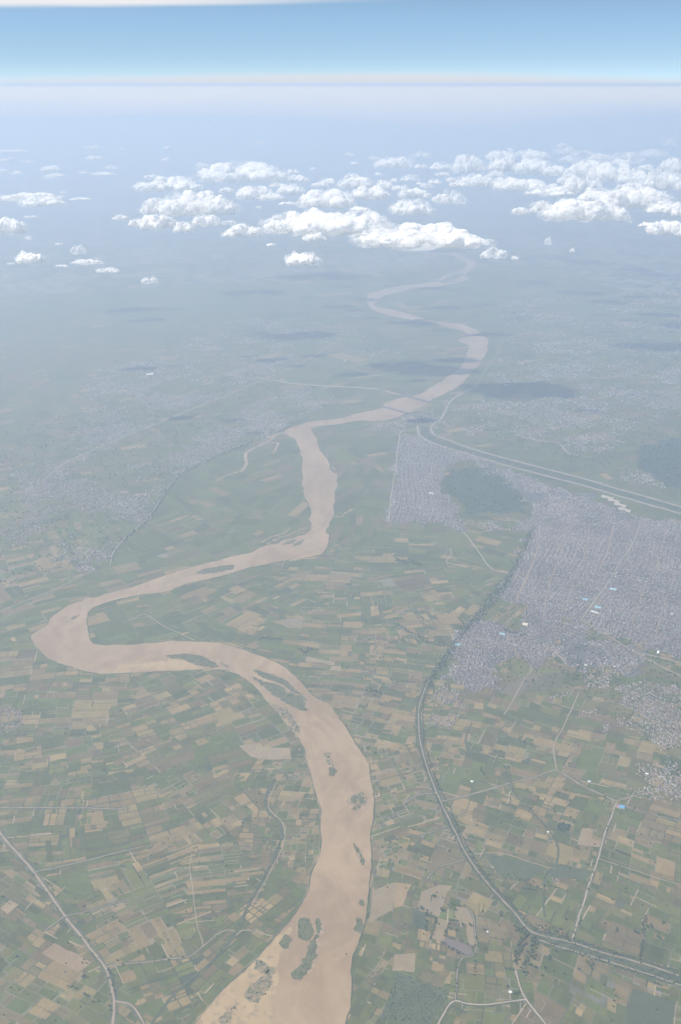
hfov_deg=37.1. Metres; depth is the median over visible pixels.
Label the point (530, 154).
cloud
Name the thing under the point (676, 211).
cloud
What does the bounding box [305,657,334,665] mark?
field
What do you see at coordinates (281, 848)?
path
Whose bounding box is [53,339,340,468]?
road
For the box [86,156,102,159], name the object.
cloud
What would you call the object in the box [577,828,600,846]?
field
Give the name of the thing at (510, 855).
path
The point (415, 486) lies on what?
town ground
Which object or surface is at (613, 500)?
shed
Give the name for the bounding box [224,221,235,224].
cloud
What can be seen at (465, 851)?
road
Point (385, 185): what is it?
cloud
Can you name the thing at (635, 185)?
cloud
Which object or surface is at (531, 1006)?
road
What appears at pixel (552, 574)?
street
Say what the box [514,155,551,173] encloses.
cloud
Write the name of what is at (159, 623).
path
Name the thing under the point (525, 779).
road
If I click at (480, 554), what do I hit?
path
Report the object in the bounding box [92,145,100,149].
cloud
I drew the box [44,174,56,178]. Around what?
cloud
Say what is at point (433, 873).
verge
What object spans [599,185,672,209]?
cloud
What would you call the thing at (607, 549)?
street
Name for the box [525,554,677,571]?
street
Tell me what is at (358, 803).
river island
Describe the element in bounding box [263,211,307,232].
cloud
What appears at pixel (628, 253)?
ground
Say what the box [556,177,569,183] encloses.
cloud
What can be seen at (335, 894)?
river
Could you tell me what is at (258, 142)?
cloud
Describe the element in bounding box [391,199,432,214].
cloud
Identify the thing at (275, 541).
river island
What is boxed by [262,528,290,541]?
creek
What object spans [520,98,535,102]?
cloud
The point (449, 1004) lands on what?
road
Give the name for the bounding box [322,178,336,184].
cloud
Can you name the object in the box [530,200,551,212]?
cloud
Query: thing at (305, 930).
river island
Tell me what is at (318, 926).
river island
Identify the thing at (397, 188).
cloud
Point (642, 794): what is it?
verge
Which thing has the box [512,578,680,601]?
street
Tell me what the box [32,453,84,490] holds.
road
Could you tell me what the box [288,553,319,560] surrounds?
sandbar
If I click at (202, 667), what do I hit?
sandbar
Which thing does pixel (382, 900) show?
field
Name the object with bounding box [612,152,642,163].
cloud
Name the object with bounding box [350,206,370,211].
cloud
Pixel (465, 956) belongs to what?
path
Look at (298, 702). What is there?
river island
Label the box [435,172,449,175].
cloud
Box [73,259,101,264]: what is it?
cloud
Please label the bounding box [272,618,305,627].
field
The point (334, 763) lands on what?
sandbar
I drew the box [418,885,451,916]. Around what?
field
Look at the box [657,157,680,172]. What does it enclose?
cloud
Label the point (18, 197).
cloud
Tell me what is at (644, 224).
cloud
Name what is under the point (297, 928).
sandbar
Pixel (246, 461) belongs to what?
creek
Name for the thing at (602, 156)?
cloud
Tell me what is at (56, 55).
sky
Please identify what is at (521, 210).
cloud
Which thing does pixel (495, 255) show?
cloud
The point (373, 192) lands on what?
cloud
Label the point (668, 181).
cloud
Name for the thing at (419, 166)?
cloud
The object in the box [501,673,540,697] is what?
field
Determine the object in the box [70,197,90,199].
cloud
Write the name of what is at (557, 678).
field
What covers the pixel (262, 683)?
river island
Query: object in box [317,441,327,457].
river island
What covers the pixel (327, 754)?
river island
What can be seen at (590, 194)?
cloud
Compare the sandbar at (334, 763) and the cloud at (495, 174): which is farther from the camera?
the cloud at (495, 174)
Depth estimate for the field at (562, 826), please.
5183.87 m
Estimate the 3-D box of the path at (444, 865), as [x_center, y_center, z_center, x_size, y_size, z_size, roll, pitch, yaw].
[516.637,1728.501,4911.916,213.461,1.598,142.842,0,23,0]
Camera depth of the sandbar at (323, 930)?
4562.25 m
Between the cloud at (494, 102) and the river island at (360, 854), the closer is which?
the river island at (360, 854)
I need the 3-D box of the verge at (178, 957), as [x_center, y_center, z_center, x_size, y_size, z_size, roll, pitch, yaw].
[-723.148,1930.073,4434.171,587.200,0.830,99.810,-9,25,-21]
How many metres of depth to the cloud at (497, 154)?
23795.50 m
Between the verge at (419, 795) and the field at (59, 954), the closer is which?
the field at (59, 954)
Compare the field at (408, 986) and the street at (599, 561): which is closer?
the field at (408, 986)
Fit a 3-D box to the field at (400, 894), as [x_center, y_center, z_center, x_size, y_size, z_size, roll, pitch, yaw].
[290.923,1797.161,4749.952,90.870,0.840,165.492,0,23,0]
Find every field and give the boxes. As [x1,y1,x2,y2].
[1,900,17,913]
[42,943,90,972]
[239,743,291,759]
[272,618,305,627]
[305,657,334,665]
[330,666,340,670]
[369,882,396,922]
[380,972,449,1023]
[392,953,415,971]
[394,883,410,907]
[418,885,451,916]
[432,917,448,940]
[442,937,472,954]
[454,907,474,945]
[483,852,543,881]
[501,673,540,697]
[523,672,565,692]
[549,863,592,879]
[556,823,569,830]
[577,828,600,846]
[626,988,674,1023]
[635,437,680,488]
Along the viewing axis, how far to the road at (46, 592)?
7569.79 m
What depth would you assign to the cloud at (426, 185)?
17667.05 m
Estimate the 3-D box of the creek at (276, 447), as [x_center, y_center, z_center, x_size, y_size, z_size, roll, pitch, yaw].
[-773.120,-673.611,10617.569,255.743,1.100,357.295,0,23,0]
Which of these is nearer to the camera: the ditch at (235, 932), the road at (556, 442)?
the ditch at (235, 932)
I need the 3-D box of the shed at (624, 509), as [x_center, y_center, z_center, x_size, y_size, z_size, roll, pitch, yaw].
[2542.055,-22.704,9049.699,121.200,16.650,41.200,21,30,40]
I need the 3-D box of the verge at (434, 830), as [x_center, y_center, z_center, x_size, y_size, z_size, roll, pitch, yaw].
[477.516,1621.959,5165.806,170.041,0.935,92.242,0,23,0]
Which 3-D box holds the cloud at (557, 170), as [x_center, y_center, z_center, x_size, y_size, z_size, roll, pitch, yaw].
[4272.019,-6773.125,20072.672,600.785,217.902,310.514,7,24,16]
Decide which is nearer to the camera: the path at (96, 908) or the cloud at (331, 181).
the path at (96, 908)
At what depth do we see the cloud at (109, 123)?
45991.50 m
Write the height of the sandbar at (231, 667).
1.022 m
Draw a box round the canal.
[421,426,680,511]
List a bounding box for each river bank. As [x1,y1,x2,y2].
[29,408,378,1023]
[86,408,419,1023]
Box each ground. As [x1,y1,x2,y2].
[0,111,680,1023]
[384,435,480,531]
[440,624,541,692]
[454,518,680,669]
[472,462,680,531]
[556,621,649,676]
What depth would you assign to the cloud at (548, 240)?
11348.24 m
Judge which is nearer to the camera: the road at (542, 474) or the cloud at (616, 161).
the road at (542, 474)
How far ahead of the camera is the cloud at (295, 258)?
10042.93 m
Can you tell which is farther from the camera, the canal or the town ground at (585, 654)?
the canal
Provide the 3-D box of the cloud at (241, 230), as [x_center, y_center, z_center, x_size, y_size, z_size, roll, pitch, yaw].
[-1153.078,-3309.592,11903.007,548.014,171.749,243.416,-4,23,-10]
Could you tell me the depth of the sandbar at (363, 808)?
5333.77 m
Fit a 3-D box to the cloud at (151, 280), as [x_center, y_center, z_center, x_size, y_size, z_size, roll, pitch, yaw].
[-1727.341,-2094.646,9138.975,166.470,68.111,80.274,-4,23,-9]
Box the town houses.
[0,289,680,882]
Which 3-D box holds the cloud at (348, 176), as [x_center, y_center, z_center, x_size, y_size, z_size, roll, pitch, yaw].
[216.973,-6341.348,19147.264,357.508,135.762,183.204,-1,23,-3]
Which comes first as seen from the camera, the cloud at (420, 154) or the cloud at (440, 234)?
the cloud at (440, 234)
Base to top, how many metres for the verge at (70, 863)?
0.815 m
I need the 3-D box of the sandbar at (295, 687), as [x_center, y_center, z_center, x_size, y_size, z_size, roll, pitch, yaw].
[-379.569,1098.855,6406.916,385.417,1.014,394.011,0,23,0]
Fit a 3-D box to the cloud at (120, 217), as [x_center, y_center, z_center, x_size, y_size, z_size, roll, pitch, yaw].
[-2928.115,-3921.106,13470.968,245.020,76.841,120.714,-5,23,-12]
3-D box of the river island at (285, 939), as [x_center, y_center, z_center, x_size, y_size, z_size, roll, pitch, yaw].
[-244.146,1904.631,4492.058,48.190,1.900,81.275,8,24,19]
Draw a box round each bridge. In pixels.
[380,405,408,413]
[400,394,433,403]
[464,333,487,335]
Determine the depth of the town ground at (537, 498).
9200.46 m
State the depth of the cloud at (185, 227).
12281.35 m
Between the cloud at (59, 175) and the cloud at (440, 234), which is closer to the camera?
the cloud at (440, 234)
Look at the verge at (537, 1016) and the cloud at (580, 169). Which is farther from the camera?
the cloud at (580, 169)
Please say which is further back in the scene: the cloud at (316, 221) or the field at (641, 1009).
the cloud at (316, 221)
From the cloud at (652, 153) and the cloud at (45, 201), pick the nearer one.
the cloud at (45, 201)
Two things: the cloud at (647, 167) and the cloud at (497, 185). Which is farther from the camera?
the cloud at (647, 167)
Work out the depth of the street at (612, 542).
8412.78 m
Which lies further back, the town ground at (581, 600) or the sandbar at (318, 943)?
the town ground at (581, 600)
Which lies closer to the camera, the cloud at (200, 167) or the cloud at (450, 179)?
the cloud at (450, 179)
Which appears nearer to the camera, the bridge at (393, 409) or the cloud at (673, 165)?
the bridge at (393, 409)
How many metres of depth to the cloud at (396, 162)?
21704.49 m
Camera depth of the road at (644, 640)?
6909.68 m
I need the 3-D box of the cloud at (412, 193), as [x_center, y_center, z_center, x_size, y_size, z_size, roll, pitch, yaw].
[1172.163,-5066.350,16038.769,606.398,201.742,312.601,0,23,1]
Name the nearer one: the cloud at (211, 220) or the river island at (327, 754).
the river island at (327, 754)
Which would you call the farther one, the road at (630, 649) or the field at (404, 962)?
the road at (630, 649)
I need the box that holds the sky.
[0,0,680,111]
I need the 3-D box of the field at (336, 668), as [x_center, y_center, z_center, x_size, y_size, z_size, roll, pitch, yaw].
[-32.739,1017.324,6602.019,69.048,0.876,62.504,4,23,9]
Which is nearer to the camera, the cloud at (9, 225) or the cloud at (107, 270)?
the cloud at (107, 270)
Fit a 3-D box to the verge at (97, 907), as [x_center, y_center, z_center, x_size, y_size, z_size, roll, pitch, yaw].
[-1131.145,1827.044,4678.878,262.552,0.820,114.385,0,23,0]
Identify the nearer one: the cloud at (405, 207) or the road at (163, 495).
the road at (163, 495)
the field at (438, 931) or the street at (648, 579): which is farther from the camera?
the street at (648, 579)
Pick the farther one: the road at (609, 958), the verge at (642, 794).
the verge at (642, 794)
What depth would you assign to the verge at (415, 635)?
6992.52 m
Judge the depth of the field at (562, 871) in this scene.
4887.58 m
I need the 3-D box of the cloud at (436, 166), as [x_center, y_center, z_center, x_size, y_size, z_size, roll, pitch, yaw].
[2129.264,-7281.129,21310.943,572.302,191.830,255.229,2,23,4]
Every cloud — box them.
[0,150,26,152]
[0,169,8,172]
[0,217,25,233]
[1,192,61,201]
[10,171,22,174]
[16,250,46,263]
[21,196,65,206]
[42,166,60,171]
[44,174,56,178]
[52,173,64,176]
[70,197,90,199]
[73,246,84,253]
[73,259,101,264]
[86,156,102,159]
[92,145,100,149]
[92,172,113,174]
[97,268,118,271]
[103,121,114,124]
[105,165,116,168]
[113,214,127,219]
[128,219,142,226]
[134,176,200,191]
[140,198,164,213]
[140,215,176,229]
[142,278,156,283]
[144,175,156,179]
[157,190,235,215]
[174,222,193,232]
[193,215,219,226]
[197,161,286,182]
[197,163,210,168]
[205,126,216,129]
[219,187,233,192]
[223,224,262,237]
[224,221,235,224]
[236,185,273,198]
[253,140,262,143]
[260,192,283,200]
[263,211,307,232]
[269,183,281,186]
[277,184,303,194]
[279,202,296,204]
[286,169,298,173]
[286,175,307,181]
[286,251,319,264]
[292,207,381,235]
[299,189,352,207]
[303,232,326,240]
[311,182,328,186]
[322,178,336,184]
[338,176,372,188]
[342,191,354,199]
[344,174,358,179]
[345,211,388,228]
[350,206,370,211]
[352,185,389,198]
[358,222,486,248]
[368,156,378,159]
[374,156,412,167]
[378,182,393,188]
[389,178,397,182]
[391,185,407,190]
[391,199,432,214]
[399,187,430,197]
[407,175,415,180]
[412,151,429,157]
[413,164,426,168]
[420,184,433,187]
[428,179,441,183]
[430,162,452,169]
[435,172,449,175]
[435,192,464,204]
[446,177,455,181]
[449,180,468,186]
[453,154,486,172]
[459,174,480,184]
[470,175,493,185]
[481,249,505,258]
[483,101,503,103]
[485,148,514,160]
[488,153,518,171]
[488,171,504,176]
[493,177,513,190]
[500,126,509,130]
[501,178,546,190]
[512,207,527,213]
[514,151,526,157]
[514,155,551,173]
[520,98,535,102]
[524,148,549,159]
[526,186,573,196]
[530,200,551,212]
[543,102,560,106]
[543,165,566,174]
[543,198,626,221]
[545,238,550,244]
[546,183,558,188]
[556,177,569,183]
[557,143,568,147]
[558,147,575,153]
[561,151,606,162]
[562,176,594,192]
[563,159,601,177]
[563,173,578,178]
[576,187,607,201]
[589,162,636,181]
[591,180,602,186]
[594,153,611,159]
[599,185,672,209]
[611,158,631,164]
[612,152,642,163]
[617,170,647,183]
[623,180,643,188]
[636,164,654,170]
[638,150,666,156]
[638,222,653,226]
[643,170,680,189]
[646,220,680,235]
[647,202,680,213]
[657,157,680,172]
[662,139,674,144]
[671,205,680,215]
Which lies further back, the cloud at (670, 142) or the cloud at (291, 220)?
the cloud at (670, 142)
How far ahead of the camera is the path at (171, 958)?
4405.49 m
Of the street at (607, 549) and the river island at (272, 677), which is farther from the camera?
the street at (607, 549)
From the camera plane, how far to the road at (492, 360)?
13904.05 m
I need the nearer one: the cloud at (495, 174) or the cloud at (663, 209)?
the cloud at (663, 209)
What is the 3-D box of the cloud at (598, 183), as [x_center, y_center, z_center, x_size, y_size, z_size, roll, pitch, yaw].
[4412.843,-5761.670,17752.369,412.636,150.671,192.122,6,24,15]
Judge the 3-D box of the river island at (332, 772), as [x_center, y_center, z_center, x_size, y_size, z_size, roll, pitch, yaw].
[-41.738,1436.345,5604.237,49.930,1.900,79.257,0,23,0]
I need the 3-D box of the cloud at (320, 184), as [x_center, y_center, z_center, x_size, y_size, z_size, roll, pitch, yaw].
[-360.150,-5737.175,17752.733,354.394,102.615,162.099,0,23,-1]
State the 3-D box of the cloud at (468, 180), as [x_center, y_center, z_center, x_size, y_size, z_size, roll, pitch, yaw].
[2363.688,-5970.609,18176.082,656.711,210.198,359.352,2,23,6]
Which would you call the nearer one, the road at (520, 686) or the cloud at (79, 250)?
the road at (520, 686)
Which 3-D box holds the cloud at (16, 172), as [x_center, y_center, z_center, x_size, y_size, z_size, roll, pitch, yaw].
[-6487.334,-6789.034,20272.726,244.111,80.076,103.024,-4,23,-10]
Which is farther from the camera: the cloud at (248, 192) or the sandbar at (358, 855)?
the cloud at (248, 192)
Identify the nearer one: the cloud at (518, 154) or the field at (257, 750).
the field at (257, 750)
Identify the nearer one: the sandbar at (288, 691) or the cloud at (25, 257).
the sandbar at (288, 691)
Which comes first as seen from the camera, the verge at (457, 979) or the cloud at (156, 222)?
the verge at (457, 979)
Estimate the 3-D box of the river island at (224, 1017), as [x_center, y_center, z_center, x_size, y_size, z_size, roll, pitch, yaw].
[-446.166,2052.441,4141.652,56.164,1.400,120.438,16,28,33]
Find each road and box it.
[0,571,91,610]
[0,807,124,808]
[0,831,115,1023]
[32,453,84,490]
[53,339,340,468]
[109,424,291,563]
[113,1000,144,1023]
[256,377,402,395]
[388,433,399,520]
[417,425,680,513]
[418,515,678,975]
[430,386,680,506]
[437,999,526,1023]
[442,770,614,801]
[476,333,505,385]
[504,651,537,714]
[515,969,545,1023]
[517,435,589,456]
[535,935,680,981]
[538,939,680,985]
[553,692,578,769]
[572,802,616,940]
[580,618,680,675]
[581,520,641,620]
[616,786,680,800]
[626,634,666,645]
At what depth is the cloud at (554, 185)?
17449.38 m
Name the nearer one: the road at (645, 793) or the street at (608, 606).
the road at (645, 793)
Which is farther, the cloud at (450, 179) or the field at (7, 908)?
the cloud at (450, 179)
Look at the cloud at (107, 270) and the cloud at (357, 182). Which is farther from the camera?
the cloud at (357, 182)
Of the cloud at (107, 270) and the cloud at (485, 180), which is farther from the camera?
the cloud at (485, 180)
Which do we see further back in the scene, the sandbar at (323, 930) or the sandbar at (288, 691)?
the sandbar at (288, 691)
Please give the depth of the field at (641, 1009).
4163.03 m
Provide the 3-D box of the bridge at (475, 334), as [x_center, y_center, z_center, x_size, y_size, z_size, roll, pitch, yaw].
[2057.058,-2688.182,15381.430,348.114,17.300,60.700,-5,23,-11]
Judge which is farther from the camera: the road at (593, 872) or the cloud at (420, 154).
the cloud at (420, 154)
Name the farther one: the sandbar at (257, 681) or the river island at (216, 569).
the river island at (216, 569)
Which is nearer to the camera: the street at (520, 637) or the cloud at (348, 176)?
the street at (520, 637)
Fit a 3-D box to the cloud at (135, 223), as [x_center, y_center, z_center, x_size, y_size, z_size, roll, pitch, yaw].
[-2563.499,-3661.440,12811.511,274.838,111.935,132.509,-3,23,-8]
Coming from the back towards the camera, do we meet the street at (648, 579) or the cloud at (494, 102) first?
the cloud at (494, 102)
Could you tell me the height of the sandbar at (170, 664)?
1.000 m
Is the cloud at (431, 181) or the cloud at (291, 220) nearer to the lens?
the cloud at (291, 220)
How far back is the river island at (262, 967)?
4364.83 m
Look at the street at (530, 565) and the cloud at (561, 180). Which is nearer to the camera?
the street at (530, 565)
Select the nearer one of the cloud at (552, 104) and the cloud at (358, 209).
the cloud at (358, 209)
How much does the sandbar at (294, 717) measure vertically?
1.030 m
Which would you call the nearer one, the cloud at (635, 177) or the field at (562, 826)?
the field at (562, 826)
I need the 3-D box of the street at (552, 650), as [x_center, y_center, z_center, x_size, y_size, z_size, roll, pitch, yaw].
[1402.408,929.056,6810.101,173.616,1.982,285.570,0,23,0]
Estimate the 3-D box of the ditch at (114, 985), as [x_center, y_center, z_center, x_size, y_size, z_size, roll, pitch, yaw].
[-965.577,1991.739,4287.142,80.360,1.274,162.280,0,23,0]
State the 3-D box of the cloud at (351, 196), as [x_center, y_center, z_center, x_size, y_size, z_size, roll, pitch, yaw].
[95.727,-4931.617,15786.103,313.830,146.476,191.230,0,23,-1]
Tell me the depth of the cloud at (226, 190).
16762.63 m
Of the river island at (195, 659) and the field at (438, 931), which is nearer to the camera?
the field at (438, 931)
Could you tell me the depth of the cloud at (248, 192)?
15923.60 m
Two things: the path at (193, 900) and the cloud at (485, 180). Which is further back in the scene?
the cloud at (485, 180)
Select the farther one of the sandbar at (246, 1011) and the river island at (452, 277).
the river island at (452, 277)
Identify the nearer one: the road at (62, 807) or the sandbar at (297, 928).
the sandbar at (297, 928)
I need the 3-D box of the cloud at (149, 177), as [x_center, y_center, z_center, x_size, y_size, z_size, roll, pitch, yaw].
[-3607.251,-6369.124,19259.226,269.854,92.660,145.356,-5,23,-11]
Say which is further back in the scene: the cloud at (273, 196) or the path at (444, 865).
the cloud at (273, 196)
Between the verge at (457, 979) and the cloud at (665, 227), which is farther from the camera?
the cloud at (665, 227)
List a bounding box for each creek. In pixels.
[239,432,291,471]
[255,442,279,452]
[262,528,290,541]
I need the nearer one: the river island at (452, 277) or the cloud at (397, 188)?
the cloud at (397, 188)
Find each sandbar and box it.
[114,659,215,672]
[165,654,216,668]
[195,564,234,573]
[200,927,291,1023]
[219,662,234,671]
[252,669,309,702]
[252,676,264,686]
[253,672,294,693]
[263,681,308,708]
[271,704,300,737]
[272,703,295,730]
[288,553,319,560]
[291,933,320,982]
[295,916,313,939]
[312,917,325,936]
[323,752,337,767]
[346,793,368,813]
[353,842,364,864]
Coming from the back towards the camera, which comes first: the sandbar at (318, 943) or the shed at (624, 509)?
the shed at (624, 509)
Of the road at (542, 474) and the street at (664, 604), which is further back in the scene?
the road at (542, 474)
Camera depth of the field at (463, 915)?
4606.65 m
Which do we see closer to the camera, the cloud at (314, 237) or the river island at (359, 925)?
the river island at (359, 925)
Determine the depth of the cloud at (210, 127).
40998.69 m
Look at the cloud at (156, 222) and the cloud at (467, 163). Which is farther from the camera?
the cloud at (467, 163)
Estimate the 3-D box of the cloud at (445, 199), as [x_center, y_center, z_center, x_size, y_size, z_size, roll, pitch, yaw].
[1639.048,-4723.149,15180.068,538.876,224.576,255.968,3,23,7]
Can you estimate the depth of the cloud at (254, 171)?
18521.28 m
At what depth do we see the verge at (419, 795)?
5417.24 m
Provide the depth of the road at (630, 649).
6842.09 m
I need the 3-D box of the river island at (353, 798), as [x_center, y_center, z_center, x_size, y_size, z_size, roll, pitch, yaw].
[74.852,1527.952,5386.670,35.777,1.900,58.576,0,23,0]
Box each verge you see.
[35,848,133,871]
[44,916,63,931]
[65,899,125,915]
[106,929,235,967]
[112,998,145,1023]
[391,624,449,648]
[405,792,435,802]
[418,824,449,835]
[425,858,466,879]
[454,906,477,999]
[513,969,545,1023]
[533,931,680,984]
[535,940,680,988]
[580,619,680,676]
[617,786,677,800]
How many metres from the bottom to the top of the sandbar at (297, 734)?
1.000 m
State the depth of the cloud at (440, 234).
11129.28 m
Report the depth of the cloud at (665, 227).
12029.61 m
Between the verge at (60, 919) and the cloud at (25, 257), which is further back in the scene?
the cloud at (25, 257)
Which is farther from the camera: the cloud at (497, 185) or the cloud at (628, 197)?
the cloud at (497, 185)
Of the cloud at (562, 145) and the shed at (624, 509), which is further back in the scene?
the cloud at (562, 145)
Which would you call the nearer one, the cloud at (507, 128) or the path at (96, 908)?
the path at (96, 908)
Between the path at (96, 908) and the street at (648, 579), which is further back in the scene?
the street at (648, 579)
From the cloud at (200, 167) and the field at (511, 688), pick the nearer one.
the field at (511, 688)
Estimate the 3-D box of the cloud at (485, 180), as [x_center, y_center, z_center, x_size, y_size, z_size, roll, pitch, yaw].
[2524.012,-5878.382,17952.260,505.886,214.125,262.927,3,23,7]
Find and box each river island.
[166,653,218,667]
[197,565,233,573]
[218,1002,239,1023]
[244,967,275,1002]
[253,670,306,700]
[253,677,264,685]
[254,959,269,972]
[264,682,307,710]
[269,539,281,544]
[272,704,299,733]
[279,934,291,948]
[291,934,318,979]
[297,918,313,940]
[315,918,321,932]
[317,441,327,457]
[324,752,334,767]
[328,767,336,775]
[329,463,335,472]
[350,792,366,811]
[351,796,357,802]
[354,844,364,864]
[354,917,363,932]
[442,273,462,281]
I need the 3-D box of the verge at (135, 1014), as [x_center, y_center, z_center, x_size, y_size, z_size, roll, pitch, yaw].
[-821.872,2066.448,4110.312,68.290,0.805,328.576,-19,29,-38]
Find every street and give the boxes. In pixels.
[469,623,564,647]
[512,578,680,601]
[515,525,539,599]
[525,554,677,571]
[533,597,678,621]
[534,640,565,660]
[536,538,680,549]
[542,528,564,618]
[565,525,589,612]
[595,525,613,575]
[629,528,666,633]
[654,564,680,639]
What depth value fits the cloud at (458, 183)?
17757.93 m
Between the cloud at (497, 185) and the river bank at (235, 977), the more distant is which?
the cloud at (497, 185)
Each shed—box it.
[607,498,620,502]
[614,502,627,507]
[618,507,631,512]
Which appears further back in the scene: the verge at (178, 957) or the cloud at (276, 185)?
the cloud at (276, 185)
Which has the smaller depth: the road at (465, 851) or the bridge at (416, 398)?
the road at (465, 851)
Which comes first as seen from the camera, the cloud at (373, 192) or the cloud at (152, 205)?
the cloud at (152, 205)
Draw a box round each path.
[34,848,132,872]
[66,900,122,915]
[106,930,237,966]
[123,614,193,639]
[189,854,202,945]
[251,778,285,905]
[427,859,464,878]
[454,906,476,999]
[461,528,510,572]
[469,852,553,868]
[600,859,679,884]
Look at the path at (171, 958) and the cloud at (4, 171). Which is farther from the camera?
the cloud at (4, 171)
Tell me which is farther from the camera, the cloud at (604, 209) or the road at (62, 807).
the cloud at (604, 209)
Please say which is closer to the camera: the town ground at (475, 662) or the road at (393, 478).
the town ground at (475, 662)
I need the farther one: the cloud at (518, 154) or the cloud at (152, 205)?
the cloud at (518, 154)
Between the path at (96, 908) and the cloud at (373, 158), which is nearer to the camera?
the path at (96, 908)
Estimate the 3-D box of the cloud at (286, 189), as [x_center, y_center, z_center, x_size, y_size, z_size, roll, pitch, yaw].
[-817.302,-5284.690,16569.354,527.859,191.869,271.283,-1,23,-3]
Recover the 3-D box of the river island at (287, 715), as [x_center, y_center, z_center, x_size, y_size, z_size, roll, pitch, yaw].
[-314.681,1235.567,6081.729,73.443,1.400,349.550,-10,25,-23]
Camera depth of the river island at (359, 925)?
4577.18 m
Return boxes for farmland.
[0,264,680,1023]
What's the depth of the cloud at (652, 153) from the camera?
25317.05 m
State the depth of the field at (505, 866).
4918.83 m
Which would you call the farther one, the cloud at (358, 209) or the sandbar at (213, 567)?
the cloud at (358, 209)
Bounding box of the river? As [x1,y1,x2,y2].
[31,252,488,1023]
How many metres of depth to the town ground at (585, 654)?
6771.45 m
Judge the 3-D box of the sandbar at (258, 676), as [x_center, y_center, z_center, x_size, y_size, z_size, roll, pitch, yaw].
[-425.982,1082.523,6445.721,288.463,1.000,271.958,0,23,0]
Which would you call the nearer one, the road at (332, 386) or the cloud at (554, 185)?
the road at (332, 386)
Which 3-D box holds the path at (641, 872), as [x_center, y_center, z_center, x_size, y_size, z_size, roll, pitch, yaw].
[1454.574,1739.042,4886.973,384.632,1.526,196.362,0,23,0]
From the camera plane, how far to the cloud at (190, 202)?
13848.50 m
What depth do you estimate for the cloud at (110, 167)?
21557.62 m
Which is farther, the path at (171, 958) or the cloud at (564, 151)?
the cloud at (564, 151)
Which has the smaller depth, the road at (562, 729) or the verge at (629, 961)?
the verge at (629, 961)
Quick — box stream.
[465,722,558,916]
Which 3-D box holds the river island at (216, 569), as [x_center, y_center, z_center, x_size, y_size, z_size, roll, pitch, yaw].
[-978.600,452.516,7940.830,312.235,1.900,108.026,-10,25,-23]
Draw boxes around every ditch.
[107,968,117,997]
[150,778,282,1023]
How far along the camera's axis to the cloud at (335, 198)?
14699.78 m
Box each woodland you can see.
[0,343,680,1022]
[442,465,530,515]
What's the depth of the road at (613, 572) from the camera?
7928.02 m
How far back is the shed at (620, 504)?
9140.44 m
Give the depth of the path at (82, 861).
4956.23 m

